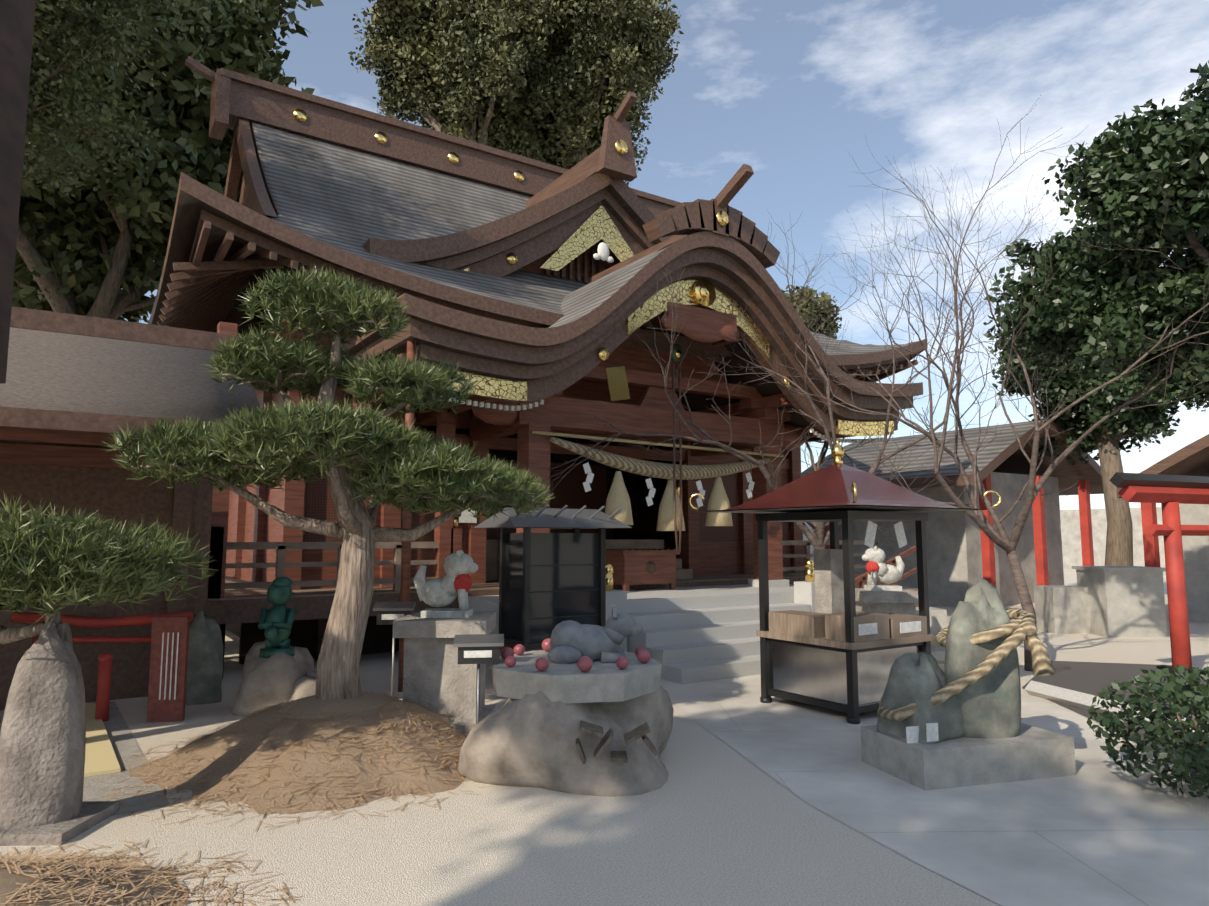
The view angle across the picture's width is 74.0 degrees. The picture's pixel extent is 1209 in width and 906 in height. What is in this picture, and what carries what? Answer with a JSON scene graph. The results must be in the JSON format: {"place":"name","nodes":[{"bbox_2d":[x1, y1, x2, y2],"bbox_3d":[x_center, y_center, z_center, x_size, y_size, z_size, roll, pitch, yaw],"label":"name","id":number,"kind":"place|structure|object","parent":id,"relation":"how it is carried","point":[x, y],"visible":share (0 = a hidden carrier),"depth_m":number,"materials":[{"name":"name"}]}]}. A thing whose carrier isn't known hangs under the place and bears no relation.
{"place":"outdoors","nodes":[
{"label":"outdoors","id":0,"kind":"place"},
{"bbox_2d":[0,572,1208,905],"bbox_3d":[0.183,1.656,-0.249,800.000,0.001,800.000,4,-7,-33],"label":"ground","id":1,"kind":"structure","parent":0,"point":[714,820],"depth_m":4.45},
{"bbox_2d":[0,0,35,383],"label":"pillar","id":2,"kind":"structure","parent":1,"relation":"on","point":[17,17],"depth_m":3.05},
{"bbox_2d":[0,615,119,845],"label":"stone pillar","id":3,"kind":"structure","parent":1,"relation":"on","point":[42,748],"depth_m":4.58,"materials":[{"name":"grey stone"}]},
{"bbox_2d":[11,611,193,721],"bbox_3d":[-4.902,2.002,7.591,1.707,0.950,0.551,0,-6,-2],"label":"red torii","id":4,"kind":"object","parent":1,"relation":"on","point":[103,685],"visible":0.62,"depth_m":7.81,"materials":[{"name":"red wood"}]},
{"bbox_2d":[0,492,215,650],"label":"pine tree","id":5,"kind":"object","parent":1,"relation":"on","point":[30,557],"visible":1,"depth_m":4.63,"materials":[{"name":"green plant"}]},
{"bbox_2d":[83,702,169,816],"bbox_3d":[-4.101,2.370,6.580,0.515,0.001,4.251,4,-7,-34],"label":"paving strip","id":6,"kind":"object","parent":1,"relation":"on","point":[122,741],"visible":0.4,"depth_m":5.52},
{"bbox_2d":[84,703,120,776],"bbox_3d":[-4.383,2.385,6.861,0.291,0.024,2.931,4,-7,-33],"label":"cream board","id":7,"kind":"object","parent":6,"relation":"on","point":[100,757],"visible":0.54,"depth_m":6.25,"materials":[{"name":"beige wood"}]},
{"bbox_2d":[0,307,260,709],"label":"outbuilding","id":8,"kind":"structure","parent":1,"relation":"on","point":[74,389],"depth_m":7.55,"materials":[{"name":"brown wood"}]},
{"bbox_2d":[0,839,299,905],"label":"straw","id":9,"kind":"object","parent":1,"relation":"on","point":[73,880],"visible":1,"depth_m":3.65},
{"bbox_2d":[23,0,278,197],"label":"tree","id":10,"kind":"object","parent":1,"relation":"on","point":[94,22],"visible":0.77,"depth_m":10.43,"materials":[{"name":"green plant"}]},
{"bbox_2d":[12,0,323,322],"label":"tree","id":11,"kind":"object","parent":1,"relation":"on","point":[88,250],"visible":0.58,"depth_m":17.74,"materials":[{"name":"green plant"}]},
{"bbox_2d":[146,616,189,722],"bbox_3d":[-4.016,1.986,7.388,0.300,0.940,0.090,1,-6,-10],"label":"red signboard","id":12,"kind":"object","parent":1,"relation":"on","point":[168,669],"visible":1,"depth_m":7.37,"materials":[{"name":"wood"}]},
{"bbox_2d":[185,610,222,704],"bbox_3d":[-4.124,2.097,8.200,0.428,0.979,0.196,4,-7,-33],"label":"inscribed stone","id":13,"kind":"object","parent":1,"relation":"on","point":[204,667],"visible":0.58,"depth_m":8.14,"materials":[{"name":"grey stone"}]},
{"bbox_2d":[231,577,316,715],"bbox_3d":[-3.143,1.894,8.028,0.985,1.304,0.772,1,-6,-12],"label":"bronze statue on rock","id":14,"kind":"object","parent":1,"relation":"on","point":[277,668],"visible":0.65,"depth_m":7.82,"materials":[{"name":"grey stone"}]},
{"bbox_2d":[102,690,499,830],"bbox_3d":[-2.054,2.101,6.200,3.155,0.474,3.215,4,-7,-33],"label":"dirt mound","id":15,"kind":"object","parent":1,"relation":"on","point":[307,754],"visible":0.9,"depth_m":5.53,"materials":[{"name":"brown soil"}]},
{"bbox_2d":[102,262,557,699],"bbox_3d":[-2.116,0.301,6.503,3.316,3.616,2.583,4,-7,-33],"label":"pine tree","id":16,"kind":"object","parent":15,"relation":"on","point":[393,460],"visible":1,"depth_m":6.16,"materials":[{"name":"green plant"}]},
{"bbox_2d":[373,602,503,724],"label":"sign stands","id":17,"kind":"object","parent":1,"relation":"on","point":[478,649],"visible":0.77,"depth_m":5.86,"materials":[{"name":"grey metal"}]},
{"bbox_2d":[393,550,495,736],"bbox_3d":[-1.405,1.649,7.152,0.800,1.560,0.800,0,-6,-2],"label":"statue on pedestal","id":18,"kind":"object","parent":1,"relation":"on","point":[437,678],"visible":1,"depth_m":6.82,"materials":[{"name":"grey stone"}]},
{"bbox_2d":[348,0,564,161],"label":"tree","id":19,"kind":"object","parent":1,"relation":"on","point":[459,68],"visible":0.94,"depth_m":29.02,"materials":[{"name":"green plant"}]},
{"bbox_2d":[474,504,631,656],"bbox_3d":[-0.583,1.613,9.014,1.500,2.021,1.005,4,-7,-33],"label":"glass votive case","id":20,"kind":"object","parent":1,"relation":"on","point":[548,582],"visible":0.77,"depth_m":8.82,"materials":[{"name":"black glass"}]},
{"bbox_2d":[207,312,918,683],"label":"shrine hall","id":21,"kind":"structure","parent":1,"relation":"on","point":[691,608],"depth_m":12.26,"materials":[{"name":"brown wood"}]},
{"bbox_2d":[148,56,927,442],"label":"shrine roof","id":22,"kind":"structure","parent":21,"relation":"on","point":[494,266],"depth_m":12.65,"materials":[{"name":"brown wood"}]},
{"bbox_2d":[398,340,415,691],"bbox_3d":[-2.207,0.640,8.978,0.095,3.950,0.100,4,-7,-33],"label":"pole","id":23,"kind":"object","parent":22,"relation":"attached to","point":[406,545],"visible":0.38,"depth_m":8.88,"materials":[{"name":"red wood"}]},
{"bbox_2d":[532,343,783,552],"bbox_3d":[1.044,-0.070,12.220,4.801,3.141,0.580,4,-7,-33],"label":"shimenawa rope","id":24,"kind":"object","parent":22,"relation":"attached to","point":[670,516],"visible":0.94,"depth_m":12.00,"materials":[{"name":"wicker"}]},
{"bbox_2d":[458,604,673,796],"bbox_3d":[-0.259,1.741,6.006,1.561,1.184,1.581,0,-6,3],"label":"nade ushi basin","id":25,"kind":"object","parent":1,"relation":"on","point":[586,709],"visible":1,"depth_m":5.45,"materials":[{"name":"grey stone"}]},
{"bbox_2d":[523,0,683,185],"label":"tree","id":26,"kind":"object","parent":1,"relation":"on","point":[613,54],"visible":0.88,"depth_m":29.51,"materials":[{"name":"green plant"}]},
{"bbox_2d":[502,212,1042,548],"bbox_3d":[2.301,-0.423,12.581,8.522,7.025,6.485,4,-7,-33],"label":"bare cherry tree","id":27,"kind":"object","parent":1,"relation":"on","point":[818,538],"visible":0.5,"depth_m":12.50,"materials":[{"name":"brown plant"}]},
{"bbox_2d":[782,285,841,338],"bbox_3d":[6.844,-0.878,34.061,6.495,12.614,6.199,-2,-6,19],"label":"tree","id":28,"kind":"object","parent":1,"relation":"on","point":[828,309],"visible":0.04,"depth_m":32.77,"materials":[{"name":"green plant"}]},
{"bbox_2d":[855,546,917,614],"bbox_3d":[3.740,2.030,10.772,0.800,1.560,0.800,0,-6,-2],"label":"komainu on pedestal","id":29,"kind":"object","parent":1,"relation":"on","point":[871,596],"visible":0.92,"depth_m":10.66,"materials":[{"name":"grey stone"}]},
{"bbox_2d":[660,675,1208,905],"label":"concrete path","id":30,"kind":"structure","parent":1,"relation":"on","point":[1100,828],"depth_m":4.91,"materials":[{"name":"grey concrete"}]},
{"bbox_2d":[689,439,1000,723],"bbox_3d":[2.409,1.192,8.160,2.189,2.680,2.189,4,-7,-33],"label":"roofed offering stand","id":31,"kind":"object","parent":30,"relation":"on","point":[835,650],"visible":0.98,"depth_m":7.79,"materials":[{"name":"black wood"}]},
{"bbox_2d":[861,576,1075,789],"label":"rope bound rocks","id":32,"kind":"object","parent":30,"relation":"on","point":[956,723],"visible":1,"depth_m":5.67,"materials":[{"name":"stone"}]},
{"bbox_2d":[801,419,1103,606],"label":"outbuilding","id":33,"kind":"structure","parent":1,"relation":"on","point":[964,552],"depth_m":20.23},
{"bbox_2d":[697,98,1208,670],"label":"bare cherry tree","id":34,"kind":"object","parent":1,"relation":"on","point":[999,538],"visible":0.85,"depth_m":10.14,"materials":[{"name":"brown plant"}]},
{"bbox_2d":[916,566,1166,650],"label":"low stone walls","id":35,"kind":"structure","parent":1,"relation":"on","point":[1117,601],"depth_m":13.62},
{"bbox_2d":[983,60,1208,390],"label":"evergreen","id":36,"kind":"object","parent":1,"relation":"on","point":[1127,293],"visible":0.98,"depth_m":9.17,"materials":[{"name":"green plant"}]},
{"bbox_2d":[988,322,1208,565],"bbox_3d":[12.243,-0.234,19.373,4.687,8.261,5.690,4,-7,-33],"label":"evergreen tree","id":37,"kind":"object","parent":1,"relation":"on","point":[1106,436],"visible":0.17,"depth_m":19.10,"materials":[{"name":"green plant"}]},
{"bbox_2d":[1022,661,1208,775],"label":"dark gravel bed","id":38,"kind":"object","parent":1,"relation":"on","point":[1092,678],"visible":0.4,"depth_m":9.52,"materials":[{"name":"grey gravel"}]},
{"bbox_2d":[1024,680,1207,731],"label":"kerb","id":39,"kind":"structure","parent":38,"relation":"on","point":[1060,694],"depth_m":8.02,"materials":[{"name":"concrete"}]},
{"bbox_2d":[1086,664,1208,798],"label":"shrub","id":40,"kind":"object","parent":1,"relation":"on","point":[1192,753],"visible":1,"depth_m":5.25,"materials":[{"name":"green plant"}]},
{"bbox_2d":[1109,472,1208,694],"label":"red torii","id":41,"kind":"object","parent":1,"relation":"on","point":[1170,493],"visible":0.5,"depth_m":8.57,"materials":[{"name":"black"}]},
{"bbox_2d":[1116,434,1208,622],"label":"sub shrine","id":42,"kind":"object","parent":1,"relation":"on","point":[1191,459],"visible":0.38,"depth_m":15.98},
{"bbox_2d":[124,0,1208,509],"label":"sky","id":43,"kind":"structure","parent":0,"point":[783,90],"materials":[{"name":"blue"}]},
{"bbox_2d":[803,507,1180,575],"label":"perimeter wall","id":44,"kind":"structure","parent":0,"point":[1071,538],"depth_m":37.62,"materials":[{"name":"white paint"}]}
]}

